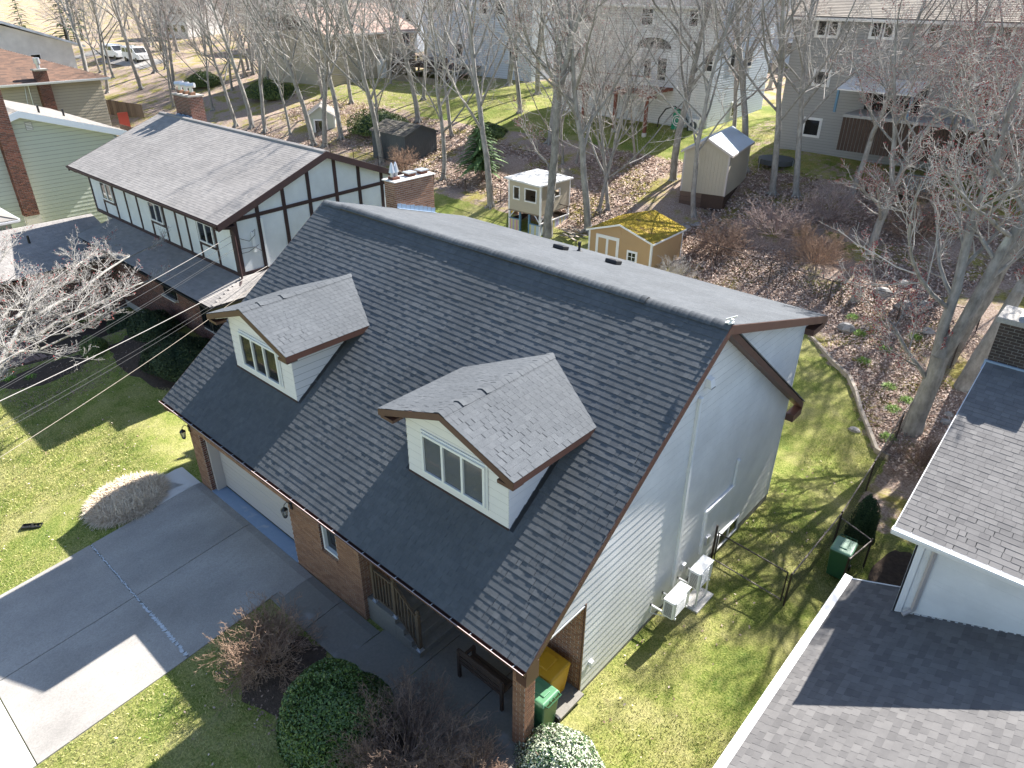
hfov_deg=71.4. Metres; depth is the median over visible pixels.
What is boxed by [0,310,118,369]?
paver path
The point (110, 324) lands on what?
overhead cable
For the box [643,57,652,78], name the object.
deck door
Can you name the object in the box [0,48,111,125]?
brown roof house
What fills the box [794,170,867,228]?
bare shrub
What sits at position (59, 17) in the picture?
bare tree
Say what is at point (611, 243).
door
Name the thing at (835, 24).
window
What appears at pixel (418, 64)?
dark deck
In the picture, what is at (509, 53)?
window
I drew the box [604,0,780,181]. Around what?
bare tree
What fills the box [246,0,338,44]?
distant house
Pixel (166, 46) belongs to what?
bare tree
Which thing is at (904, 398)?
green plant
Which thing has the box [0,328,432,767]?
bed litter
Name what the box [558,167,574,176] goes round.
bare shrub
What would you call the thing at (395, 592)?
stair railing
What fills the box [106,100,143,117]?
board fence
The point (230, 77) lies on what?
bare tree
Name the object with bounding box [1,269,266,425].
overhead cable
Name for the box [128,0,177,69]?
bare tree
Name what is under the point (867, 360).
green plant
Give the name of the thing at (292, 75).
bare tree
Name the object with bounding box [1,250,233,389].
overhead cable
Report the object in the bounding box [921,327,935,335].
rock
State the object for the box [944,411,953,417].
rock
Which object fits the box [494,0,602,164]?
bare tree
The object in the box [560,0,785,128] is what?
white house
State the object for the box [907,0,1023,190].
bare tree
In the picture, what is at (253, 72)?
bare tree
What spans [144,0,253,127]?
bare tree
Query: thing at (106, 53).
bare tree
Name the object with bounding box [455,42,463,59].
window
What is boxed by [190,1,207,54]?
bare tree
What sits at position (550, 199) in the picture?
bare tree
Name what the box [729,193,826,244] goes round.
bare shrub
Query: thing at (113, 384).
overhead cable
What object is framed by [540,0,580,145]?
bare tree
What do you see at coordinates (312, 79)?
beige house
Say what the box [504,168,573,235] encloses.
playhouse
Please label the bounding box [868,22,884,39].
window
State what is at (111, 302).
overhead cable
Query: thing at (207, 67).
bare tree
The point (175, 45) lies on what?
bare tree
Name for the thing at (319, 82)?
bare tree
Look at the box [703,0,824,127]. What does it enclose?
bare tree
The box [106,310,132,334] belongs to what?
evergreen shrub
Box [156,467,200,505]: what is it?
side pad
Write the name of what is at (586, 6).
window
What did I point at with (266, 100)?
bare tree
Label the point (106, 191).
window
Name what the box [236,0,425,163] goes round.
bare tree
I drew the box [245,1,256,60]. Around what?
bare tree
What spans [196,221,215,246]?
window
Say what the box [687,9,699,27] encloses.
window
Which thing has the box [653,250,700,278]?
bare shrub
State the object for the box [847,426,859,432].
rock
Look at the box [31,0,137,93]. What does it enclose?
bare tree
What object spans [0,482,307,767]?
driveway
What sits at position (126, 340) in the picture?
overhead cable
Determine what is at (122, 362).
overhead cable
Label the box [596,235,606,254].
door
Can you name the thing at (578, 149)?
bare tree
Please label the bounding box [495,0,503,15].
window
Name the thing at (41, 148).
green house
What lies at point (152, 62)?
bare tree
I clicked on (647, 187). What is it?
fallen leaves
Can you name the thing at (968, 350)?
bare shrub
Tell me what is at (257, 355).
dormer window
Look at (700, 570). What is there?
heat pump
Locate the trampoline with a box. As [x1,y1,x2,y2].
[758,155,794,167]
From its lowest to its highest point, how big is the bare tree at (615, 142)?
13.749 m
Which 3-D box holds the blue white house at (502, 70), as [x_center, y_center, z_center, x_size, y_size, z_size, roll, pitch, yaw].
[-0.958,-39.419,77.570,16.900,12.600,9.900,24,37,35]
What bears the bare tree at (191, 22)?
on the ground at (776, 624)
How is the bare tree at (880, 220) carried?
on the ground at (776, 624)
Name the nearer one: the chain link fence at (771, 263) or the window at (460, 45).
the chain link fence at (771, 263)
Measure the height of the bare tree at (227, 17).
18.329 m
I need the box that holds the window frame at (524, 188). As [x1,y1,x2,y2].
[524,188,536,203]
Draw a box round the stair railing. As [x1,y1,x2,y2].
[369,562,424,652]
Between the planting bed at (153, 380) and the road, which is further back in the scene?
the road
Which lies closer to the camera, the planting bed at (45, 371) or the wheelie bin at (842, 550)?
the wheelie bin at (842, 550)
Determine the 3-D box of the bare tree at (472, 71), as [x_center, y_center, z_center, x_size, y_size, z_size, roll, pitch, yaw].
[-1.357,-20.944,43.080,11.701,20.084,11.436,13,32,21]
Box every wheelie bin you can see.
[534,676,561,735]
[826,534,857,579]
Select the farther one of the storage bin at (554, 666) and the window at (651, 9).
the window at (651, 9)
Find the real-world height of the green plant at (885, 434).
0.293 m
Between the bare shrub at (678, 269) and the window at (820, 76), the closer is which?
the bare shrub at (678, 269)
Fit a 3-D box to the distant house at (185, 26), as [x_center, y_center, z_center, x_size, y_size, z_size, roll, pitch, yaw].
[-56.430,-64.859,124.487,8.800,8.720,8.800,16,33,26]
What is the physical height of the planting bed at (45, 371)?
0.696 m
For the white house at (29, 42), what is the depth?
91.43 m
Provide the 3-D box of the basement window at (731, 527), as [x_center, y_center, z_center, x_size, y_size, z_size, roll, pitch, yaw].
[6.415,4.414,21.230,0.050,0.660,1.400,24,37,35]
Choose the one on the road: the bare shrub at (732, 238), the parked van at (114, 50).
the parked van at (114, 50)
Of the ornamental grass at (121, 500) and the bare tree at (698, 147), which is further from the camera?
the bare tree at (698, 147)
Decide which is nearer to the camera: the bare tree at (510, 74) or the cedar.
the cedar
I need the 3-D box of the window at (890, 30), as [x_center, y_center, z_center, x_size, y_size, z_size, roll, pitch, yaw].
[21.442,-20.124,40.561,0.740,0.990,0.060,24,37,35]
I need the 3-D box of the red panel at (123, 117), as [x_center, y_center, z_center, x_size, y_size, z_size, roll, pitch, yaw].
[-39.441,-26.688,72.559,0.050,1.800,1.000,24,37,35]
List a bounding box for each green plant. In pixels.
[2,374,16,381]
[845,312,859,320]
[853,329,867,337]
[855,355,871,365]
[879,345,891,352]
[879,430,896,442]
[882,380,897,390]
[883,403,901,414]
[898,395,913,403]
[907,332,921,340]
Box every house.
[0,21,85,68]
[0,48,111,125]
[0,81,401,339]
[0,90,126,230]
[150,0,224,38]
[159,162,827,748]
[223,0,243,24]
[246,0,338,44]
[252,3,418,86]
[355,0,423,52]
[422,0,554,81]
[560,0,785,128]
[713,305,1023,767]
[770,0,798,63]
[780,0,1023,179]
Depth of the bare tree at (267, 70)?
75.06 m
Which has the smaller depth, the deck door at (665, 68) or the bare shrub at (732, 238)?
the bare shrub at (732, 238)
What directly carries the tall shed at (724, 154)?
on the ground at (776, 624)
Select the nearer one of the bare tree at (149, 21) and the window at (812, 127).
the window at (812, 127)
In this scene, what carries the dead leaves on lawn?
on the ground at (776, 624)
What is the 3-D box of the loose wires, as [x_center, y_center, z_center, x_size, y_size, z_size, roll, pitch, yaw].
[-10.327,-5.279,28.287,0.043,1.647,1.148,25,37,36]
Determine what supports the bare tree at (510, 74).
on the ground at (776, 624)
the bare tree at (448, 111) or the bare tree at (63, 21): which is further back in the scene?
the bare tree at (63, 21)
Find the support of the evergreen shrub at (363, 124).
on the ground at (776, 624)
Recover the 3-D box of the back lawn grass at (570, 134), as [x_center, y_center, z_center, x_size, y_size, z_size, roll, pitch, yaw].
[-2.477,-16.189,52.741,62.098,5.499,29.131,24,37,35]
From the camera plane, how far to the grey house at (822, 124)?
42.02 m
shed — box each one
[304,101,335,132]
[369,118,437,165]
[586,210,686,268]
[679,126,754,211]
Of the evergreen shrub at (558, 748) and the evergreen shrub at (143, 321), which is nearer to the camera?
the evergreen shrub at (558, 748)
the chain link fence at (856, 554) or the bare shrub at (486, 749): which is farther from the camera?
the chain link fence at (856, 554)
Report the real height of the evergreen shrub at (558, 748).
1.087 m
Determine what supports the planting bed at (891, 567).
on the ground at (776, 624)
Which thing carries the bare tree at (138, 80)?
on the ground at (776, 624)
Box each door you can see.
[219,451,293,538]
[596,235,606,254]
[606,238,617,256]
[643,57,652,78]
[655,57,667,81]
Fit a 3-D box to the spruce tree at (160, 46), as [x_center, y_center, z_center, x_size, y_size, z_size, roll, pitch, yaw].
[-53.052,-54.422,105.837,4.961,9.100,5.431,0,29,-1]
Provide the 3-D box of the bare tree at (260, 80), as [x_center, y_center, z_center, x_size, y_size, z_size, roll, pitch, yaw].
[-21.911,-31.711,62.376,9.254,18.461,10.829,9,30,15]
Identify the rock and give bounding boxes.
[837,322,856,333]
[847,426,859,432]
[872,287,892,298]
[894,300,913,311]
[899,280,910,287]
[917,300,932,310]
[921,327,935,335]
[940,418,951,425]
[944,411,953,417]
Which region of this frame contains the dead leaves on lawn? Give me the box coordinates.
[0,384,866,767]
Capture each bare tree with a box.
[0,218,170,379]
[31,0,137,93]
[34,0,86,40]
[34,0,115,72]
[40,0,78,42]
[53,0,144,90]
[55,0,88,71]
[61,0,128,77]
[101,0,189,88]
[107,0,186,106]
[115,0,192,90]
[121,0,157,73]
[121,0,160,46]
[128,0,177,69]
[135,0,153,47]
[142,0,230,110]
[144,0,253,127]
[161,0,180,51]
[165,0,252,75]
[166,0,199,47]
[174,0,269,129]
[177,0,245,90]
[187,0,288,101]
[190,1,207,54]
[192,0,323,146]
[208,0,250,77]
[210,0,290,133]
[223,3,250,69]
[226,0,306,79]
[229,0,321,134]
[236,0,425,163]
[237,1,264,75]
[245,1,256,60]
[253,0,355,140]
[262,0,383,85]
[270,0,377,148]
[278,0,360,98]
[301,0,394,103]
[321,0,440,122]
[349,0,431,123]
[349,0,524,180]
[354,0,435,83]
[361,0,493,137]
[389,0,456,100]
[389,0,561,209]
[438,0,562,113]
[461,0,677,234]
[480,0,624,238]
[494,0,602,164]
[504,0,524,86]
[513,0,671,212]
[533,0,551,94]
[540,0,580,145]
[545,0,603,128]
[548,0,644,163]
[566,0,718,212]
[574,0,677,163]
[579,0,816,217]
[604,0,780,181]
[650,0,803,174]
[666,0,872,197]
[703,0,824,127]
[723,0,939,198]
[765,0,797,89]
[819,22,1023,437]
[826,0,1019,209]
[827,0,1023,254]
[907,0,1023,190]
[951,0,1023,239]
[952,38,1023,364]
[953,86,1023,391]
[1004,0,1023,29]
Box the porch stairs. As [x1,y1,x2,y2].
[368,582,456,657]
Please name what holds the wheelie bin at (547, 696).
on the walkway
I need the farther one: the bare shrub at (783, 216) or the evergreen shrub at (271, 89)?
the evergreen shrub at (271, 89)
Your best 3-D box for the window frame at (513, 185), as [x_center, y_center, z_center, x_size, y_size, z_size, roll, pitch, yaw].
[0.264,-11.320,42.243,0.500,0.800,0.030,22,36,33]
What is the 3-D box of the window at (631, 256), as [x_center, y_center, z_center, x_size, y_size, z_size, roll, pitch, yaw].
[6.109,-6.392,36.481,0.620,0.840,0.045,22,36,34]
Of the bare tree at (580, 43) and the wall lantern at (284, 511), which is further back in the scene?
the bare tree at (580, 43)
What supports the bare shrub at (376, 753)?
on the planting bed at (400, 742)
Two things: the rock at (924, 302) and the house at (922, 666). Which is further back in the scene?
the rock at (924, 302)
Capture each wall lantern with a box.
[179,425,190,438]
[280,501,292,517]
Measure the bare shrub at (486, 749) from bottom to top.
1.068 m
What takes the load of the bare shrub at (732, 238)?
on the ground at (776, 624)
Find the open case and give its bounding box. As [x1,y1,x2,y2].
[20,522,42,529]
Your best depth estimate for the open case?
22.02 m
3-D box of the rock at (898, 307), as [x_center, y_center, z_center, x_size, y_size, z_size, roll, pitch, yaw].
[17.625,-3.514,32.017,0.875,0.407,0.667,24,37,35]
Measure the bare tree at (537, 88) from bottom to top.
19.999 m
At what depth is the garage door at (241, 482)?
21.65 m
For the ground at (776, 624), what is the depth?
25.47 m
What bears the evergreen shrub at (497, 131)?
on the ground at (776, 624)
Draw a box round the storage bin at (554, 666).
[539,646,570,692]
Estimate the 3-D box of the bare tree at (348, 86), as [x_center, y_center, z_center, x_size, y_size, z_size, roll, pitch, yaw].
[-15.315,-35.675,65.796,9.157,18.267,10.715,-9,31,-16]
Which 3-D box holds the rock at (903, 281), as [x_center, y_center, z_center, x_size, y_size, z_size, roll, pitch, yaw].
[18.337,-4.685,33.299,0.609,0.309,0.598,24,37,35]
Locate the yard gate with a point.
(741, 546)
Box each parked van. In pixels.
[99,43,121,59]
[120,45,148,62]
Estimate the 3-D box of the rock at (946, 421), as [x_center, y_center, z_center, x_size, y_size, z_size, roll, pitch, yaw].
[15.914,1.387,26.093,0.444,0.173,0.387,24,37,35]
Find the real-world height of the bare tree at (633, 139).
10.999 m
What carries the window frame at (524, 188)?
in the playhouse
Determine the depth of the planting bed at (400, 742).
15.41 m
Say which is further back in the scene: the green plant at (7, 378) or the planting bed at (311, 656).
the green plant at (7, 378)
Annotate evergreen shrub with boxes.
[79,335,108,357]
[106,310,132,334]
[126,308,181,341]
[138,332,210,382]
[184,69,223,86]
[245,76,294,99]
[275,657,395,767]
[346,108,409,136]
[472,122,507,138]
[510,722,605,767]
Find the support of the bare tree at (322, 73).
on the ground at (776, 624)
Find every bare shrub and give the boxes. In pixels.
[191,590,325,713]
[323,655,498,767]
[384,145,418,171]
[431,716,510,767]
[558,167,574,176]
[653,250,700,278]
[683,212,765,259]
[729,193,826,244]
[773,215,864,273]
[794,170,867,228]
[858,182,968,239]
[895,436,939,470]
[960,322,987,359]
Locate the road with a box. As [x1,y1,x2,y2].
[75,50,162,68]
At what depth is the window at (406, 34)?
79.08 m
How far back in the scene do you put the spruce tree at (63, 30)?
109.01 m
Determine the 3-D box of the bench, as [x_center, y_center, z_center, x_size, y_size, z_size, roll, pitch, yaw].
[-0.570,6.634,16.408,1.420,0.970,0.550,24,37,35]
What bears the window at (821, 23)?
in the grey house at (822, 124)
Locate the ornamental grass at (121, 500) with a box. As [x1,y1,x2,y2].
[80,470,172,530]
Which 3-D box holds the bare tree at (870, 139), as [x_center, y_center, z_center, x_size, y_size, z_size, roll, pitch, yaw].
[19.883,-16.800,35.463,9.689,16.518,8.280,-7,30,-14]
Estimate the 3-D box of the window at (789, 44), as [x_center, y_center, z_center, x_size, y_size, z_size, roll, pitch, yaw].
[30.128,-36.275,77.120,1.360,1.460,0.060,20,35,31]
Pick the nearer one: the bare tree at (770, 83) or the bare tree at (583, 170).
the bare tree at (583, 170)
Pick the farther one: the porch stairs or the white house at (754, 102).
the white house at (754, 102)
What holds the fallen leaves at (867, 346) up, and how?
on the ground at (776, 624)
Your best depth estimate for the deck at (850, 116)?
39.97 m
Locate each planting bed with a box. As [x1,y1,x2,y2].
[0,354,91,389]
[107,333,179,389]
[241,634,326,717]
[290,707,420,767]
[868,550,911,585]
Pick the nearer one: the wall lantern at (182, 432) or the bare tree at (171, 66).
the wall lantern at (182, 432)
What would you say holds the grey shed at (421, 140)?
on the ground at (776, 624)
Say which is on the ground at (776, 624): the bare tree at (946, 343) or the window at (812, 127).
the bare tree at (946, 343)
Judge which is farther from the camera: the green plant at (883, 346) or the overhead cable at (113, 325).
the green plant at (883, 346)
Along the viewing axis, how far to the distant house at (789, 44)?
77.32 m
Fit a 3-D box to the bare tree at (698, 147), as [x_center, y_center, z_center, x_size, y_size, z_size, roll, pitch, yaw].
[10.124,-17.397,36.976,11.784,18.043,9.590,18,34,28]
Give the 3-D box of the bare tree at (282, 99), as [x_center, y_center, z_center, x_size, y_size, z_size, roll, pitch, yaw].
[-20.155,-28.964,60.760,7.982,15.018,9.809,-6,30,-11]
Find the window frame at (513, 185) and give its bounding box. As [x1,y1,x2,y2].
[513,185,519,199]
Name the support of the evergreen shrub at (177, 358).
on the planting bed at (153, 380)
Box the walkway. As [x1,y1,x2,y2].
[270,570,583,767]
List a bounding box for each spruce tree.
[7,0,35,29]
[41,0,90,41]
[54,1,89,39]
[142,0,170,50]
[453,113,506,180]
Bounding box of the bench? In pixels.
[457,644,512,711]
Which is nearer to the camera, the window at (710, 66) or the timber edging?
the timber edging
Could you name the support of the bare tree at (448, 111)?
on the ground at (776, 624)
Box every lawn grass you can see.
[0,324,885,767]
[309,80,842,421]
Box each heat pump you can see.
[649,581,691,619]
[676,555,713,606]
[688,118,700,130]
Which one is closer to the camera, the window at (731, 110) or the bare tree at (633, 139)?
the bare tree at (633, 139)
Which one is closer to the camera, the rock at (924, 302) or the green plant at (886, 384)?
the green plant at (886, 384)
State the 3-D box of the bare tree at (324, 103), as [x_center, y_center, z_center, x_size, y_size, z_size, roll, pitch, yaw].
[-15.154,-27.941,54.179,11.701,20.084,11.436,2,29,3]
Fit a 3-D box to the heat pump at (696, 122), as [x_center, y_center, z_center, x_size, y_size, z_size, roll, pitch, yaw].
[13.281,-18.787,51.840,0.800,0.900,0.450,24,37,35]
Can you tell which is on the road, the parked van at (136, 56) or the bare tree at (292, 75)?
the parked van at (136, 56)
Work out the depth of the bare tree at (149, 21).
109.84 m
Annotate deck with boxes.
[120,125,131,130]
[387,53,480,84]
[578,71,672,136]
[833,90,1023,172]
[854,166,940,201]
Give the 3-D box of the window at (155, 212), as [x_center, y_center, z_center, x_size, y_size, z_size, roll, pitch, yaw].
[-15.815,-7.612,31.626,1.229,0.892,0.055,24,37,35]
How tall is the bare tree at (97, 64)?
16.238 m
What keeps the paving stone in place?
on the ground at (776, 624)
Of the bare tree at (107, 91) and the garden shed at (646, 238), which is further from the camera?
the bare tree at (107, 91)
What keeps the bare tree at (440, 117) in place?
on the ground at (776, 624)
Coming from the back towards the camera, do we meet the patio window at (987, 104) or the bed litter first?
the patio window at (987, 104)
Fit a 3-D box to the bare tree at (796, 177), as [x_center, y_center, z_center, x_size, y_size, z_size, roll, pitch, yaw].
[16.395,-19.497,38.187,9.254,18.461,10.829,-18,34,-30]
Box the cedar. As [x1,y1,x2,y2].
[844,494,880,545]
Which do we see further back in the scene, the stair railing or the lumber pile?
the lumber pile
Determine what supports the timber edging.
on the ground at (776, 624)
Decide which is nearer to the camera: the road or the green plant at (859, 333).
the green plant at (859, 333)
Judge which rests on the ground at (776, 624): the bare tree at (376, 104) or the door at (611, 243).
the bare tree at (376, 104)
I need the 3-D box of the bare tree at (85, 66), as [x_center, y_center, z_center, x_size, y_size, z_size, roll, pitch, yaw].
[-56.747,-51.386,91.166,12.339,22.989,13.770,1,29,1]
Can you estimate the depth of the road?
100.05 m
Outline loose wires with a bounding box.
[238,229,267,266]
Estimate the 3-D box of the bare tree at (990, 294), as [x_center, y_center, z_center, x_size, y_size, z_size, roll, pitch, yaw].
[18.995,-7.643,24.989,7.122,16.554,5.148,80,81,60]
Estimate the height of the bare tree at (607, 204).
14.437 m
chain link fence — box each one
[307,138,980,333]
[783,321,979,605]
[832,516,872,576]
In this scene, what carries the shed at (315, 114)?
on the ground at (776, 624)
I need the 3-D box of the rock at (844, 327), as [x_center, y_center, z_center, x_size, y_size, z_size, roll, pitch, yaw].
[14.782,-2.509,31.536,0.751,0.365,0.620,1,29,1]
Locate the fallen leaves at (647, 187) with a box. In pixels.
[243,96,1023,327]
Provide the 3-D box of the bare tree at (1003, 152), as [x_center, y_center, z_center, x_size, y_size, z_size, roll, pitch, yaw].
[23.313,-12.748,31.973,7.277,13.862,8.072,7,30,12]
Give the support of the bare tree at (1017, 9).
on the ground at (776, 624)
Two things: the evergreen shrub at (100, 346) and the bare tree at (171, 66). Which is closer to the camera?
the evergreen shrub at (100, 346)
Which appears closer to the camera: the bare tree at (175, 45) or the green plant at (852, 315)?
the green plant at (852, 315)
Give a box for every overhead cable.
[0,235,231,361]
[0,241,232,371]
[0,249,232,387]
[0,266,266,400]
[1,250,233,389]
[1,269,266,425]
[1,285,254,456]
[2,276,260,430]
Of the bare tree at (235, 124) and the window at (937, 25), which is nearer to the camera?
the window at (937, 25)
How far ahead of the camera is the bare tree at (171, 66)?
80.36 m
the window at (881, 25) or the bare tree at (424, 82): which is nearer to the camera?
the window at (881, 25)
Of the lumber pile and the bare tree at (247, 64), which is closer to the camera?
the lumber pile
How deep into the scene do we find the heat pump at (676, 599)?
17.87 m
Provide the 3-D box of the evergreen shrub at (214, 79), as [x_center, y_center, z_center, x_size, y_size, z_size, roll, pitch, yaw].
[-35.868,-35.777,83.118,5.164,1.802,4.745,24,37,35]
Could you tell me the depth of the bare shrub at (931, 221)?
35.92 m
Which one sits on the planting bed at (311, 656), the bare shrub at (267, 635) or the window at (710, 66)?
the bare shrub at (267, 635)
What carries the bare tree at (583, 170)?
on the ground at (776, 624)
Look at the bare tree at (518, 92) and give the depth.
56.73 m
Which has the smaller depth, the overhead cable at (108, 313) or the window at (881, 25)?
the overhead cable at (108, 313)
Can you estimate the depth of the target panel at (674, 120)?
52.30 m
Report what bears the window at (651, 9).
in the white house at (754, 102)
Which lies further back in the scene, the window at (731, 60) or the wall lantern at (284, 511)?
the window at (731, 60)
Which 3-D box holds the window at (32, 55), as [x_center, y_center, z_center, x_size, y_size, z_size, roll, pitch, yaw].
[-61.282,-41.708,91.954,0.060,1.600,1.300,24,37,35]
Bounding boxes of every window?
[29,53,41,58]
[98,181,114,202]
[147,201,164,224]
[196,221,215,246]
[237,329,283,388]
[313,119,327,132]
[321,526,337,558]
[402,33,409,44]
[420,429,487,510]
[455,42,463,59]
[478,0,488,15]
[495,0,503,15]
[508,44,518,62]
[583,6,596,24]
[626,250,637,262]
[637,37,670,48]
[640,7,654,26]
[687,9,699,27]
[702,56,714,72]
[714,512,739,551]
[728,46,736,70]
[729,101,737,118]
[748,46,754,67]
[785,41,792,55]
[802,116,822,137]
[811,69,831,86]
[814,20,829,37]
[826,21,841,37]
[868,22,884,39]
[881,23,896,39]
[921,24,944,46]
[960,82,1013,112]
[990,26,1016,48]
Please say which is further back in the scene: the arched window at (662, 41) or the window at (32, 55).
the window at (32, 55)
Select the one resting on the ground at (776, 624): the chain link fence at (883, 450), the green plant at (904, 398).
the chain link fence at (883, 450)
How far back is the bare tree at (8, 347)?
24.77 m
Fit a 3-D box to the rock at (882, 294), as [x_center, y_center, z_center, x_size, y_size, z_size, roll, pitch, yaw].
[17.193,-4.257,33.028,0.908,0.411,0.708,7,30,12]
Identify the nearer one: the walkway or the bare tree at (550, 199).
the walkway
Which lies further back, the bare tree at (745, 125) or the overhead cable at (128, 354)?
the bare tree at (745, 125)
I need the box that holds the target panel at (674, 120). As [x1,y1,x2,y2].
[657,106,687,130]
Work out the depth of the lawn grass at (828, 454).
21.57 m
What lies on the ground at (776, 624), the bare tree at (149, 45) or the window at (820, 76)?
the bare tree at (149, 45)
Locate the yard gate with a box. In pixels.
[710,525,788,600]
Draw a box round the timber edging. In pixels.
[808,335,889,460]
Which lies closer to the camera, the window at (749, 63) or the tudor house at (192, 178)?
the tudor house at (192, 178)
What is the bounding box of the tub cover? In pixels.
[901,174,933,192]
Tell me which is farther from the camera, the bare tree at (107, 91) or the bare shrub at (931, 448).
the bare tree at (107, 91)
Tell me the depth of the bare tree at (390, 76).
71.20 m
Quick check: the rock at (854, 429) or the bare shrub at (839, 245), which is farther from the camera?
the bare shrub at (839, 245)
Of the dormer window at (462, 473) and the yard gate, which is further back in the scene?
the yard gate
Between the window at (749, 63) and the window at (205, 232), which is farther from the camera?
the window at (749, 63)
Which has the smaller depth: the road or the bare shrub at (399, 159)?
the bare shrub at (399, 159)
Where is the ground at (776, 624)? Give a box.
[0,0,1023,767]
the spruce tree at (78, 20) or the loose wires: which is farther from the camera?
the spruce tree at (78, 20)
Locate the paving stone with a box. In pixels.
[687,587,713,613]
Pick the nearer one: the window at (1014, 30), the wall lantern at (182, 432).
the wall lantern at (182, 432)
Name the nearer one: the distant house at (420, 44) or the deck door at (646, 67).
the deck door at (646, 67)
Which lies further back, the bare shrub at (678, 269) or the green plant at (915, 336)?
the bare shrub at (678, 269)
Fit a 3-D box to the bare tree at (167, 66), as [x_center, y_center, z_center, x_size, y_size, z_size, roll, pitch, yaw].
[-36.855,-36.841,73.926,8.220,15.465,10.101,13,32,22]
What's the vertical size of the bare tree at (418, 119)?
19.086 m
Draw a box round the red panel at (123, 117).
[117,112,130,128]
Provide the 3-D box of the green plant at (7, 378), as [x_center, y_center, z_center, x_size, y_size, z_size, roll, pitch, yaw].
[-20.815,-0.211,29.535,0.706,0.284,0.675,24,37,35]
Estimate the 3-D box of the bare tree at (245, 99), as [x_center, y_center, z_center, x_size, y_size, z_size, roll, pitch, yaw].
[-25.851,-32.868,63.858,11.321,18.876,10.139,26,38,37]
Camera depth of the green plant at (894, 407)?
26.91 m
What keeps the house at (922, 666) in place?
on the ground at (776, 624)
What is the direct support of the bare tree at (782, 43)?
on the ground at (776, 624)
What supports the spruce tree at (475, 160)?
on the ground at (776, 624)
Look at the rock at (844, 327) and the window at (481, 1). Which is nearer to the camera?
the rock at (844, 327)
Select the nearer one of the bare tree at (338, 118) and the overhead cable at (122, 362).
the overhead cable at (122, 362)
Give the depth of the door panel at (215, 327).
29.95 m
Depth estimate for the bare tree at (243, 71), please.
81.58 m
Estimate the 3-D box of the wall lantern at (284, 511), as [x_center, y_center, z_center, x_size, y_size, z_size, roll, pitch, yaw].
[-5.979,3.326,18.892,0.192,0.470,0.320,24,37,35]
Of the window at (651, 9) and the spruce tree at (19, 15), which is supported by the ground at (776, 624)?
the spruce tree at (19, 15)
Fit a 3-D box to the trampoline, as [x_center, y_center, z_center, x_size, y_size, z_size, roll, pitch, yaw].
[16.711,-13.977,45.184,2.246,0.650,2.200,24,37,35]
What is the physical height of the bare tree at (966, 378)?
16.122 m
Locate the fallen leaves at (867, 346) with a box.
[681,222,978,479]
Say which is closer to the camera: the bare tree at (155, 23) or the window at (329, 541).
the window at (329, 541)
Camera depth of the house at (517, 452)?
17.61 m
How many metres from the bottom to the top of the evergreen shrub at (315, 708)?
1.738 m
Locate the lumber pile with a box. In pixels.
[559,225,586,240]

